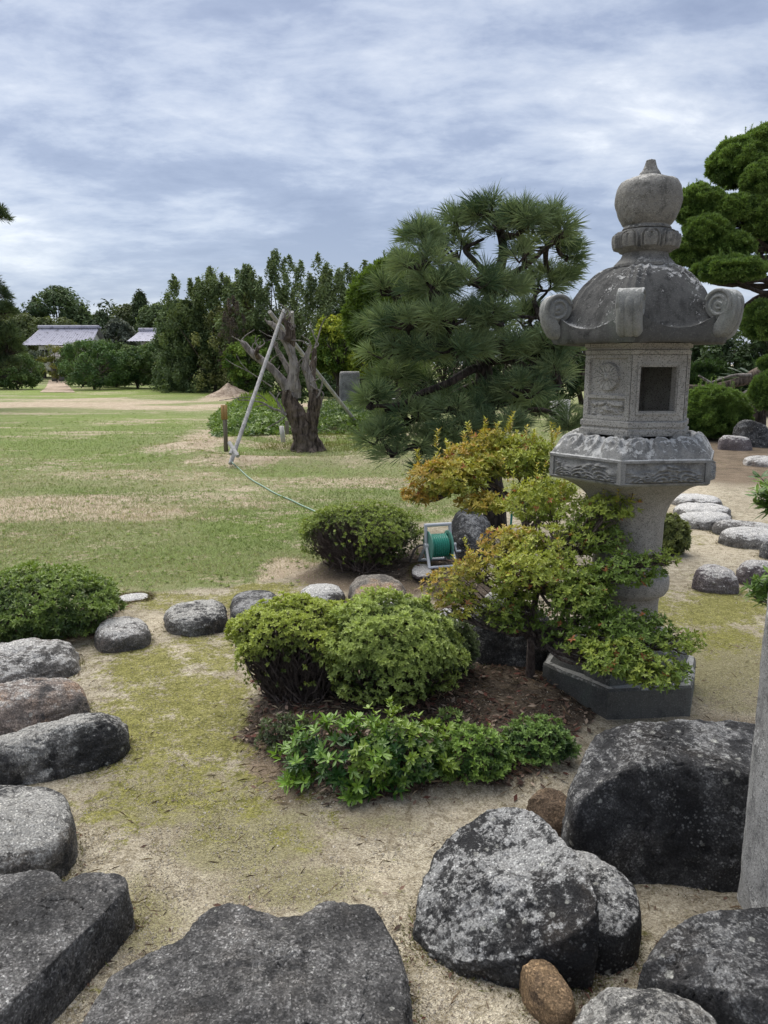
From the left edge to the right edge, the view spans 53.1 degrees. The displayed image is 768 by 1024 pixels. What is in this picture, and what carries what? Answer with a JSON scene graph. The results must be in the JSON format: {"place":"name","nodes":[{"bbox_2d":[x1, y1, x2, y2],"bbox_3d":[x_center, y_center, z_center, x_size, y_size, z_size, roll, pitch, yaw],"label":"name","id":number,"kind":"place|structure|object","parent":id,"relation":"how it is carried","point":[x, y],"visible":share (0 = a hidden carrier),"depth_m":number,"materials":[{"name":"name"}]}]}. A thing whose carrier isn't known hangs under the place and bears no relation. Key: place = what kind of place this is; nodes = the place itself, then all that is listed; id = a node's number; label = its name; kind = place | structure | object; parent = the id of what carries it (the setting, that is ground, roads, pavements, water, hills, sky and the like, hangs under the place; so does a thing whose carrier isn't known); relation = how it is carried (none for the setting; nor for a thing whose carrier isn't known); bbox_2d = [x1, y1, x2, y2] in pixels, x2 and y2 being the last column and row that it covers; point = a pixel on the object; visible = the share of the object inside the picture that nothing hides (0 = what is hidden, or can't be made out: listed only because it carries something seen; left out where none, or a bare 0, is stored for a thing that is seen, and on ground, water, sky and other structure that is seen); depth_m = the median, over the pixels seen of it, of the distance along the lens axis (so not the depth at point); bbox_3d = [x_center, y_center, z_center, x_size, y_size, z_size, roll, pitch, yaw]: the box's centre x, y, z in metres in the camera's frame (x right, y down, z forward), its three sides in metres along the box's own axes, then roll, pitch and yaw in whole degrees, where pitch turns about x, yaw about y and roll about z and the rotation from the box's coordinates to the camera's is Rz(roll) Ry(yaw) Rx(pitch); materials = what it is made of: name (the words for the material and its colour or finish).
{"place":"outdoors","nodes":[
{"label":"outdoors","id":0,"kind":"place"},
{"bbox_2d":[0,409,584,599],"bbox_3d":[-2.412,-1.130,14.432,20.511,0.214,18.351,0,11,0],"label":"lawn grass","id":1,"kind":"structure","parent":0,"point":[147,514],"depth_m":9.19,"materials":[{"name":"plant"}]},
{"bbox_2d":[0,365,767,1023],"bbox_3d":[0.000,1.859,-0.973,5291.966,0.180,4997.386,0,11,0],"label":"ground","id":2,"kind":"structure","parent":0,"point":[728,485],"depth_m":3.96,"materials":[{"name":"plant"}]},
{"bbox_2d":[0,202,28,370],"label":"black pine","id":3,"kind":"object","parent":2,"relation":"on","point":[9,333],"visible":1,"depth_m":29.12,"materials":[{"name":"green plant"}]},
{"bbox_2d":[0,352,45,388],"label":"orchard tree","id":4,"kind":"object","parent":2,"relation":"on","point":[20,377],"visible":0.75,"depth_m":52.06,"materials":[{"name":"green plant"}]},
{"bbox_2d":[0,785,77,879],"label":"boulder","id":5,"kind":"object","parent":2,"relation":"on","point":[37,827],"visible":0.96,"depth_m":2.61,"materials":[{"name":"stone"}]},
{"bbox_2d":[0,637,80,682],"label":"boulder","id":6,"kind":"object","parent":2,"relation":"on","point":[20,659],"visible":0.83,"depth_m":4.23,"materials":[{"name":"stone"}]},
{"bbox_2d":[1,314,82,377],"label":"skyline tree","id":7,"kind":"object","parent":2,"relation":"on","point":[28,325],"visible":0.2,"depth_m":89.39,"materials":[{"name":"green plant"}]},
{"bbox_2d":[0,677,89,735],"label":"boulder","id":8,"kind":"object","parent":2,"relation":"on","point":[27,702],"visible":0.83,"depth_m":3.68,"materials":[{"name":"stone"}]},
{"bbox_2d":[36,344,73,381],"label":"shrub","id":9,"kind":"object","parent":2,"relation":"on","point":[50,359],"visible":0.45,"depth_m":70.03,"materials":[{"name":"green plant"}]},
{"bbox_2d":[19,285,93,376],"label":"skyline tree","id":10,"kind":"object","parent":2,"relation":"on","point":[61,297],"visible":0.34,"depth_m":98.60,"materials":[{"name":"green plant"}]},
{"bbox_2d":[0,560,127,642],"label":"azalea bush","id":11,"kind":"object","parent":2,"relation":"on","point":[99,603],"visible":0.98,"depth_m":4.75,"materials":[{"name":"green plant"}]},
{"bbox_2d":[22,325,105,369],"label":"house","id":12,"kind":"structure","parent":2,"relation":"on","point":[54,335],"depth_m":83.75,"materials":[{"name":"tile"}]},
{"bbox_2d":[0,712,129,785],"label":"boulder","id":13,"kind":"object","parent":2,"relation":"on","point":[72,744],"visible":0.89,"depth_m":3.24,"materials":[{"name":"stone"}]},
{"bbox_2d":[0,869,135,1023],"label":"stone slab","id":14,"kind":"structure","parent":2,"relation":"on","point":[61,942],"depth_m":2.15,"materials":[{"name":"stone"}]},
{"bbox_2d":[53,340,95,386],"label":"orchard tree","id":15,"kind":"object","parent":2,"relation":"on","point":[63,358],"visible":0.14,"depth_m":58.29,"materials":[{"name":"green plant"}]},
{"bbox_2d":[57,338,130,388],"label":"orchard tree","id":16,"kind":"object","parent":2,"relation":"on","point":[101,352],"visible":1,"depth_m":51.39,"materials":[{"name":"green plant"}]},
{"bbox_2d":[100,316,138,352],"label":"skyline tree","id":17,"kind":"object","parent":2,"relation":"on","point":[126,331],"visible":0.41,"depth_m":88.54,"materials":[{"name":"green plant"}]},
{"bbox_2d":[94,616,151,652],"bbox_3d":[-1.631,0.780,4.795,0.337,0.200,0.412,-4,12,-21],"label":"edging stone","id":18,"kind":"object","parent":2,"relation":"on","point":[120,634],"visible":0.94,"depth_m":4.65,"materials":[{"name":"stone"}]},
{"bbox_2d":[109,344,152,387],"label":"orchard tree","id":19,"kind":"object","parent":2,"relation":"on","point":[135,374],"visible":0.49,"depth_m":54.04,"materials":[{"name":"green plant"}]},
{"bbox_2d":[126,288,148,330],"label":"skyline tree","id":20,"kind":"object","parent":2,"relation":"on","point":[139,301],"visible":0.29,"depth_m":100.04,"materials":[{"name":"green plant"}]},
{"bbox_2d":[126,338,157,387],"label":"orchard tree","id":21,"kind":"object","parent":2,"relation":"on","point":[136,361],"visible":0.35,"depth_m":52.91,"materials":[{"name":"green plant"}]},
{"bbox_2d":[133,301,164,344],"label":"skyline tree","id":22,"kind":"object","parent":2,"relation":"on","point":[148,314],"visible":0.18,"depth_m":95.96,"materials":[{"name":"green plant"}]},
{"bbox_2d":[150,296,229,392],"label":"evergreen tree","id":23,"kind":"object","parent":2,"relation":"on","point":[170,346],"visible":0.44,"depth_m":46.88,"materials":[{"name":"green plant"}]},
{"bbox_2d":[157,265,233,392],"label":"evergreen tree","id":24,"kind":"object","parent":2,"relation":"on","point":[203,296],"visible":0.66,"depth_m":45.86,"materials":[{"name":"green plant"}]},
{"bbox_2d":[163,599,228,636],"bbox_3d":[-1.241,0.723,5.078,0.438,0.224,0.434,0,11,0],"label":"edging stone","id":25,"kind":"object","parent":2,"relation":"on","point":[195,618],"visible":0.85,"depth_m":4.94,"materials":[{"name":"stone"}]},
{"bbox_2d":[205,383,248,396],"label":"earth mound","id":26,"kind":"object","parent":2,"relation":"on","point":[227,390],"visible":0.9,"depth_m":40.82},
{"bbox_2d":[217,295,248,385],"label":"evergreen tree","id":27,"kind":"object","parent":2,"relation":"on","point":[231,321],"visible":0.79,"depth_m":42.13,"materials":[{"name":"green plant"}]},
{"bbox_2d":[189,276,302,391],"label":"evergreen tree","id":28,"kind":"object","parent":2,"relation":"on","point":[210,316],"visible":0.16,"depth_m":44.62,"materials":[{"name":"green plant"}]},
{"bbox_2d":[82,901,412,1023],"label":"stone slab","id":29,"kind":"structure","parent":2,"relation":"on","point":[329,962],"depth_m":2.00,"materials":[{"name":"stone"}]},
{"bbox_2d":[220,335,276,392],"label":"shrub","id":30,"kind":"object","parent":2,"relation":"on","point":[236,374],"visible":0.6,"depth_m":41.50,"materials":[{"name":"green plant"}]},
{"bbox_2d":[206,393,291,437],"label":"shrub","id":31,"kind":"object","parent":2,"relation":"on","point":[260,420],"visible":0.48,"depth_m":19.02,"materials":[{"name":"green plant"}]},
{"bbox_2d":[230,590,275,618],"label":"edging stone","id":32,"kind":"object","parent":2,"relation":"on","point":[241,601],"visible":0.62,"depth_m":5.30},
{"bbox_2d":[226,390,284,410],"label":"tall grass","id":33,"kind":"structure","parent":2,"relation":"on","point":[269,397],"depth_m":24.74,"materials":[{"name":"green plant"}]},
{"bbox_2d":[212,248,315,391],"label":"evergreen tree","id":34,"kind":"object","parent":2,"relation":"on","point":[239,287],"visible":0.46,"depth_m":43.46,"materials":[{"name":"green plant"}]},
{"bbox_2d":[219,303,326,452],"bbox_3d":[-2.148,-2.530,14.979,2.133,2.983,0.600,0,11,0],"label":"dead tree","id":35,"kind":"object","parent":2,"relation":"on","point":[304,425],"visible":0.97,"depth_m":14.94,"materials":[{"name":"wood"}]},
{"bbox_2d":[254,711,312,756],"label":"plant","id":36,"kind":"object","parent":2,"relation":"on","point":[287,729],"visible":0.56,"depth_m":3.39,"materials":[{"name":"green plant"}]},
{"bbox_2d":[258,346,308,405],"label":"shrub","id":37,"kind":"object","parent":2,"relation":"on","point":[267,379],"visible":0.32,"depth_m":28.28,"materials":[{"name":"green plant"}]},
{"bbox_2d":[223,590,361,705],"bbox_3d":[-0.450,0.673,3.884,0.732,0.564,0.612,0,11,0],"label":"azalea bush","id":38,"kind":"object","parent":2,"relation":"on","point":[283,658],"visible":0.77,"depth_m":3.71,"materials":[{"name":"green plant"}]},
{"bbox_2d":[227,309,359,464],"bbox_3d":[-1.843,-2.703,15.970,0.900,2.835,7.201,3,11,16],"label":"tripod support","id":39,"kind":"object","parent":2,"relation":"on","point":[233,453],"visible":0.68,"depth_m":14.27,"materials":[{"name":"wood"}]},
{"bbox_2d":[280,762,320,788],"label":"seedling","id":40,"kind":"object","parent":2,"relation":"on","point":[293,774],"visible":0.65,"depth_m":3.10,"materials":[{"name":"green plant"}]},
{"bbox_2d":[247,431,391,453],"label":"tall grass","id":41,"kind":"structure","parent":2,"relation":"on","point":[288,447],"depth_m":16.20,"materials":[{"name":"green plant"}]},
{"bbox_2d":[277,252,368,394],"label":"evergreen tree","id":42,"kind":"object","parent":2,"relation":"on","point":[326,299],"visible":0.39,"depth_m":42.01,"materials":[{"name":"green plant"}]},
{"bbox_2d":[301,583,344,605],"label":"edging stone","id":43,"kind":"object","parent":2,"relation":"on","point":[325,591],"visible":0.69,"depth_m":5.49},
{"bbox_2d":[314,314,345,393],"bbox_3d":[-1.942,-5.824,29.842,1.515,3.765,1.416,10,15,42],"label":"broadleaf tree","id":44,"kind":"object","parent":2,"relation":"on","point":[329,327],"visible":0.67,"depth_m":29.45,"materials":[{"name":"green plant"}]},
{"bbox_2d":[309,318,359,396],"bbox_3d":[-1.819,-5.875,30.574,2.644,3.629,2.911,0,11,0],"label":"broadleaf tree","id":45,"kind":"object","parent":2,"relation":"on","point":[325,361],"visible":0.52,"depth_m":29.64,"materials":[{"name":"green plant"}]},
{"bbox_2d":[266,709,408,794],"bbox_3d":[-0.187,0.965,3.173,0.595,0.309,0.469,0,11,0],"label":"plant","id":46,"kind":"object","parent":2,"relation":"on","point":[316,748],"visible":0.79,"depth_m":3.10,"materials":[{"name":"green plant"}]},
{"bbox_2d":[339,371,359,401],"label":"standing stone","id":47,"kind":"object","parent":2,"relation":"on","point":[345,377],"visible":0.54,"depth_m":26.94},
{"bbox_2d":[336,775,381,806],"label":"seedling","id":48,"kind":"object","parent":2,"relation":"on","point":[348,795],"visible":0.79,"depth_m":3.00,"materials":[{"name":"green plant"}]},
{"bbox_2d":[345,350,376,389],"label":"broadleaf tree","id":49,"kind":"object","parent":2,"relation":"on","point":[351,362],"visible":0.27,"depth_m":29.13,"materials":[{"name":"green plant"}]},
{"bbox_2d":[297,497,427,573],"bbox_3d":[-0.178,0.189,6.399,1.116,0.598,0.909,0,11,0],"label":"azalea bush","id":50,"kind":"object","parent":2,"relation":"on","point":[366,541],"visible":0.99,"depth_m":6.22,"materials":[{"name":"green plant"}]},
{"bbox_2d":[317,398,409,434],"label":"shrub","id":51,"kind":"object","parent":2,"relation":"on","point":[333,414],"visible":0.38,"depth_m":19.20,"materials":[{"name":"green plant"}]},
{"bbox_2d":[348,574,406,600],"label":"edging stone","id":52,"kind":"object","parent":2,"relation":"on","point":[374,580],"visible":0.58,"depth_m":5.58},
{"bbox_2d":[362,771,409,801],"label":"seedling","id":53,"kind":"object","parent":2,"relation":"on","point":[389,781],"visible":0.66,"depth_m":3.01,"materials":[{"name":"green plant"}]},
{"bbox_2d":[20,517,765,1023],"bbox_3d":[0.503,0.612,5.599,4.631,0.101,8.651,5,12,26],"label":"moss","id":54,"kind":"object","parent":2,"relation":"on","point":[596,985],"visible":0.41,"depth_m":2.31,"materials":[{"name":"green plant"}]},
{"bbox_2d":[316,584,471,708],"bbox_3d":[0.039,0.668,3.790,0.769,0.621,0.652,0,11,0],"label":"azalea bush","id":55,"kind":"object","parent":2,"relation":"on","point":[400,667],"visible":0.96,"depth_m":3.59,"materials":[{"name":"green plant"}]},
{"bbox_2d":[339,248,457,408],"bbox_3d":[0.426,-5.315,22.362,3.459,4.722,3.146,0,11,0],"label":"clipped tree","id":56,"kind":"object","parent":2,"relation":"on","point":[355,299],"visible":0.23,"depth_m":21.52,"materials":[{"name":"green plant"}]},
{"bbox_2d":[347,696,460,789],"bbox_3d":[0.086,0.937,3.124,0.471,0.336,0.350,0,11,0],"label":"plant","id":57,"kind":"object","parent":2,"relation":"on","point":[412,768],"visible":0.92,"depth_m":3.04,"materials":[{"name":"green plant"}]},
{"bbox_2d":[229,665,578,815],"bbox_3d":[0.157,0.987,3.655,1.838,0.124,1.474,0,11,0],"label":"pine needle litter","id":58,"kind":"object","parent":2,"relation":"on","point":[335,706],"visible":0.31,"depth_m":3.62,"materials":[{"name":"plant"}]},
{"bbox_2d":[57,529,758,1022],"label":"plant scraps","id":59,"kind":"object","parent":2,"relation":"on","point":[413,907],"visible":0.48,"depth_m":2.31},
{"bbox_2d":[65,583,760,944],"bbox_3d":[0.233,0.888,4.270,5.368,0.062,4.380,0,11,0],"label":"moss","id":60,"kind":"object","parent":2,"relation":"on","point":[205,783],"visible":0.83,"depth_m":3.08,"materials":[{"name":"green plant"}]},
{"bbox_2d":[71,601,756,1022],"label":"pine needle litter","id":61,"kind":"object","parent":2,"relation":"on","point":[273,847],"visible":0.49,"depth_m":2.68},
{"bbox_2d":[233,555,596,804],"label":"leaf litter","id":62,"kind":"object","parent":2,"relation":"on","point":[427,704],"visible":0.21,"depth_m":3.64,"materials":[{"name":"plant"}]},
{"bbox_2d":[93,298,767,372],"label":"woods","id":63,"kind":"object","parent":2,"relation":"on","point":[737,333],"visible":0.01,"depth_m":137.93,"materials":[{"name":"green plant"}]},
{"bbox_2d":[409,522,460,568],"bbox_3d":[0.429,0.262,6.302,0.409,0.348,0.286,-3,11,-16],"label":"hose reel","id":64,"kind":"object","parent":2,"relation":"on","point":[439,546],"visible":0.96,"depth_m":6.24,"materials":[{"name":"green plastic"}]},
{"bbox_2d":[416,327,476,405],"bbox_3d":[2.483,-6.070,32.455,4.387,3.731,4.179,0,11,0],"label":"background tree","id":65,"kind":"object","parent":2,"relation":"on","point":[450,371],"visible":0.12,"depth_m":31.66,"materials":[{"name":"green plant"}]},
{"bbox_2d":[413,614,480,677],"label":"azalea bush","id":66,"kind":"object","parent":2,"relation":"on","point":[471,644],"visible":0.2,"depth_m":4.02,"materials":[{"name":"green plant"}]},
{"bbox_2d":[434,705,464,730],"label":"plant","id":67,"kind":"object","parent":2,"relation":"on","point":[458,714],"visible":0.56,"depth_m":3.48,"materials":[{"name":"green plant"}]},
{"bbox_2d":[341,177,597,534],"bbox_3d":[0.881,-1.411,7.564,2.592,3.554,1.675,0,11,0],"label":"black pine","id":68,"kind":"object","parent":2,"relation":"on","point":[499,282],"visible":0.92,"depth_m":7.24,"materials":[{"name":"green plant"}]},
{"bbox_2d":[429,717,516,785],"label":"plant","id":69,"kind":"object","parent":2,"relation":"on","point":[496,748],"visible":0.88,"depth_m":3.10,"materials":[{"name":"green plant"}]},
{"bbox_2d":[451,509,495,564],"bbox_3d":[0.793,0.286,6.980,0.472,0.634,0.875,0,11,0],"label":"boulder","id":70,"kind":"object","parent":2,"relation":"on","point":[471,527],"visible":0.53,"depth_m":6.63,"materials":[{"name":"stone"}]},
{"bbox_2d":[400,411,578,575],"bbox_3d":[0.956,0.085,5.176,0.976,1.544,1.757,8,14,37],"label":"enkianthus shrub","id":71,"kind":"object","parent":2,"relation":"on","point":[443,482],"visible":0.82,"depth_m":4.77,"materials":[{"name":"green plant"}]},
{"bbox_2d":[412,807,599,990],"bbox_3d":[0.340,1.179,2.341,0.509,0.367,0.514,0,11,0],"label":"boulder","id":72,"kind":"object","parent":2,"relation":"on","point":[505,894],"visible":0.92,"depth_m":2.23,"materials":[{"name":"stone"}]},
{"bbox_2d":[471,601,550,670],"bbox_3d":[0.715,0.742,4.294,0.507,0.520,0.247,2,11,10],"label":"boulder","id":73,"kind":"object","parent":2,"relation":"on","point":[501,649],"visible":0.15,"depth_m":4.19,"materials":[{"name":"stone"}]},
{"bbox_2d":[498,712,581,766],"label":"plant","id":74,"kind":"object","parent":2,"relation":"on","point":[559,746],"visible":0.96,"depth_m":3.25,"materials":[{"name":"green plant"}]},
{"bbox_2d":[526,788,566,836],"bbox_3d":[0.602,1.144,2.760,0.120,0.276,0.190,-8,13,-35],"label":"stone","id":75,"kind":"object","parent":2,"relation":"on","point":[548,805],"visible":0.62,"depth_m":2.74,"materials":[{"name":"stone"}]},
{"bbox_2d":[519,959,575,1023],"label":"stone","id":76,"kind":"object","parent":2,"relation":"on","point":[545,991],"visible":0.98,"depth_m":2.02,"materials":[{"name":"stone"}]},
{"bbox_2d":[512,319,585,405],"bbox_3d":[6.498,-5.904,30.545,2.917,3.666,2.997,0,11,0],"label":"background tree","id":77,"kind":"object","parent":2,"relation":"on","point":[580,360],"visible":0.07,"depth_m":29.92,"materials":[{"name":"green plant"}]},
{"bbox_2d":[417,454,709,693],"bbox_3d":[0.940,0.387,3.832,1.338,1.245,0.907,8,13,36],"label":"enkianthus shrub","id":78,"kind":"object","parent":2,"relation":"on","point":[556,637],"visible":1,"depth_m":3.70,"materials":[{"name":"green plant"}]},
{"bbox_2d":[572,849,641,975],"bbox_3d":[0.628,1.231,2.340,0.229,0.266,0.352,-5,12,-24],"label":"boulder","id":79,"kind":"object","parent":2,"relation":"on","point":[620,928],"visible":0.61,"depth_m":2.22,"materials":[{"name":"stone"}]},
{"bbox_2d":[539,159,744,719],"bbox_3d":[1.257,-0.302,3.877,1.008,2.765,0.945,0,11,0],"label":"stone lantern","id":80,"kind":"object","parent":2,"relation":"on","point":[642,316],"visible":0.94,"depth_m":3.60,"materials":[{"name":"stone"}]},
{"bbox_2d":[572,987,716,1023],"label":"rock","id":81,"kind":"object","parent":2,"relation":"on","point":[616,1005],"visible":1,"depth_m":1.82,"materials":[{"name":"stone"}]},
{"bbox_2d":[561,719,754,892],"bbox_3d":[1.048,1.033,2.693,0.913,0.527,0.444,0,11,0],"label":"boulder","id":82,"kind":"object","parent":2,"relation":"on","point":[662,802],"visible":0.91,"depth_m":2.53,"materials":[{"name":"stone"}]},
{"bbox_2d":[662,512,692,555],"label":"shrub","id":83,"kind":"object","parent":2,"relation":"on","point":[678,540],"visible":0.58,"depth_m":6.87,"materials":[{"name":"green plant"}]},
{"bbox_2d":[671,493,722,505],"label":"stepping stone","id":84,"kind":"object","parent":2,"relation":"on","point":[691,498],"visible":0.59,"depth_m":9.33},
{"bbox_2d":[637,907,767,1023],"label":"rock","id":85,"kind":"object","parent":2,"relation":"on","point":[714,964],"visible":0.89,"depth_m":1.97,"materials":[{"name":"stone"}]},
{"bbox_2d":[673,502,731,516],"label":"stepping stone","id":86,"kind":"object","parent":2,"relation":"on","point":[688,507],"visible":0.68,"depth_m":8.72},
{"bbox_2d":[679,511,732,530],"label":"stepping stone","id":87,"kind":"object","parent":2,"relation":"on","point":[704,520],"visible":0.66,"depth_m":8.02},
{"bbox_2d":[691,564,738,593],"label":"boulder","id":88,"kind":"object","parent":2,"relation":"on","point":[713,578],"visible":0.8,"depth_m":5.80,"materials":[{"name":"stone"}]},
{"bbox_2d":[689,357,742,390],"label":"hedge","id":89,"kind":"object","parent":2,"relation":"on","point":[708,368],"visible":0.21,"depth_m":22.77,"materials":[{"name":"green plant"}]},
{"bbox_2d":[668,121,767,371],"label":"cloud pruned tree","id":90,"kind":"object","parent":2,"relation":"on","point":[724,237],"visible":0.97,"depth_m":15.45,"materials":[{"name":"green plant"}]},
{"bbox_2d":[686,375,755,439],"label":"clipped bush","id":91,"kind":"object","parent":2,"relation":"on","point":[716,411],"visible":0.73,"depth_m":16.96,"materials":[{"name":"green plant"}]},
{"bbox_2d":[690,336,760,391],"bbox_3d":[11.500,-4.784,26.537,3.233,3.008,3.670,0,11,0],"label":"background tree","id":92,"kind":"object","parent":2,"relation":"on","point":[725,352],"visible":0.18,"depth_m":25.50,"materials":[{"name":"green plant"}]},
{"bbox_2d":[689,367,762,393],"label":"leaning tree","id":93,"kind":"object","parent":2,"relation":"on","point":[742,379],"visible":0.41,"depth_m":18.59,"materials":[{"name":"plant"}]},
{"bbox_2d":[717,435,751,450],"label":"boulder","id":94,"kind":"object","parent":2,"relation":"on","point":[734,443],"visible":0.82,"depth_m":15.30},
{"bbox_2d":[712,520,767,534],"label":"stepping stone","id":95,"kind":"object","parent":2,"relation":"on","point":[718,527],"visible":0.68,"depth_m":7.71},
{"bbox_2d":[718,526,767,549],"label":"stepping stone","id":96,"kind":"object","parent":2,"relation":"on","point":[744,537],"visible":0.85,"depth_m":7.24,"materials":[{"name":"stone"}]},
{"bbox_2d":[732,420,767,447],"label":"boulder","id":97,"kind":"object","parent":2,"relation":"on","point":[755,433],"visible":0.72,"depth_m":15.87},
{"bbox_2d":[735,559,767,585],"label":"boulder","id":98,"kind":"object","parent":2,"relation":"on","point":[746,570],"visible":0.63,"depth_m":6.01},
{"bbox_2d":[735,340,767,406],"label":"background tree","id":99,"kind":"object","parent":2,"relation":"on","point":[762,346],"visible":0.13,"depth_m":25.32,"materials":[{"name":"green plant"}]},
{"bbox_2d":[737,596,767,908],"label":"stone post","id":100,"kind":"object","parent":2,"relation":"on","point":[752,892],"visible":0.92,"depth_m":2.20,"materials":[{"name":"stone"}]},
{"bbox_2d":[738,566,767,607],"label":"shrub","id":101,"kind":"object","parent":2,"relation":"on","point":[759,592],"visible":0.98,"depth_m":3.43,"materials":[{"name":"green plant"}]},
{"bbox_2d":[745,369,767,414],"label":"clipped bush","id":102,"kind":"object","parent":2,"relation":"on","point":[756,393],"visible":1,"depth_m":15.44,"materials":[{"name":"green plant"}]},
{"bbox_2d":[745,470,767,519],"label":"shrub","id":103,"kind":"object","parent":2,"relation":"on","point":[761,492],"visible":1,"depth_m":4.36,"materials":[{"name":"green plant"}]},
{"bbox_2d":[0,0,767,364],"label":"sky","id":104,"kind":"structure","parent":0,"point":[143,142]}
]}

